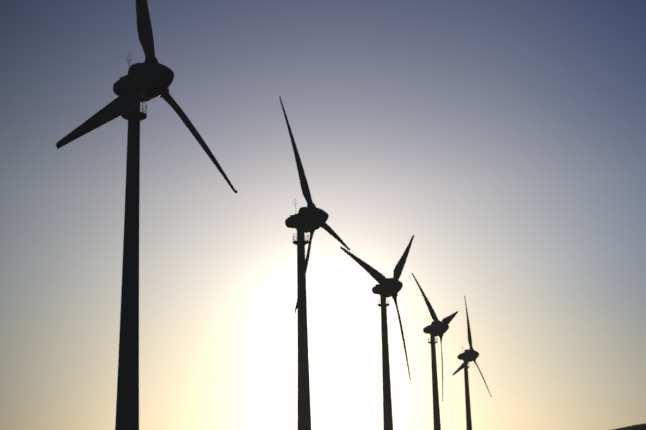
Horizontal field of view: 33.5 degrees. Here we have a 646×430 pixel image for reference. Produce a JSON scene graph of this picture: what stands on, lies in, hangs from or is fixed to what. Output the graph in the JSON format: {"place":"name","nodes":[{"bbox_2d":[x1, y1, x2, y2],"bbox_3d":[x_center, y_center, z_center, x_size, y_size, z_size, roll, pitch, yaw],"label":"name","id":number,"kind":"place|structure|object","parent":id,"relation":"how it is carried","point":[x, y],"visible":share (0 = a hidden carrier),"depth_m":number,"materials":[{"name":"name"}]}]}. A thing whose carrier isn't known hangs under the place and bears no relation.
{"place":"outdoors","nodes":[
{"label":"outdoors","id":0,"kind":"place"},
{"bbox_2d":[0,0,645,429],"label":"sky","id":1,"kind":"structure","parent":0,"point":[506,137],"materials":[{"name":"blue"}]},
{"bbox_2d":[612,423,645,429],"bbox_3d":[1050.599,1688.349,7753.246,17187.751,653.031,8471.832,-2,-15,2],"label":"mountain ridge","id":2,"kind":"structure","parent":0,"point":[638,427],"depth_m":7996.32,"materials":[{"name":"black"}]},
{"label":"ground","id":3,"kind":"structure","parent":0,"visible":0},
{"bbox_2d":[56,0,237,429],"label":"wind turbine","id":4,"kind":"object","parent":3,"relation":"on","point":[149,78],"visible":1,"depth_m":119.50,"materials":[{"name":"paint"}]},
{"bbox_2d":[279,96,349,429],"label":"wind turbine","id":5,"kind":"object","parent":3,"relation":"on","point":[311,217],"visible":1,"depth_m":183.99,"materials":[{"name":"paint"}]},
{"bbox_2d":[340,235,413,429],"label":"wind turbine","id":6,"kind":"object","parent":3,"relation":"on","point":[385,288],"visible":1,"depth_m":247.13,"materials":[{"name":"paint"}]},
{"bbox_2d":[412,273,457,429],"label":"wind turbine","id":7,"kind":"object","parent":3,"relation":"on","point":[436,328],"visible":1,"depth_m":310.11,"materials":[{"name":"paint"}]},
{"bbox_2d":[452,296,491,429],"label":"wind turbine","id":8,"kind":"object","parent":3,"relation":"on","point":[471,354],"visible":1,"depth_m":373.81,"materials":[{"name":"paint"}]}
]}

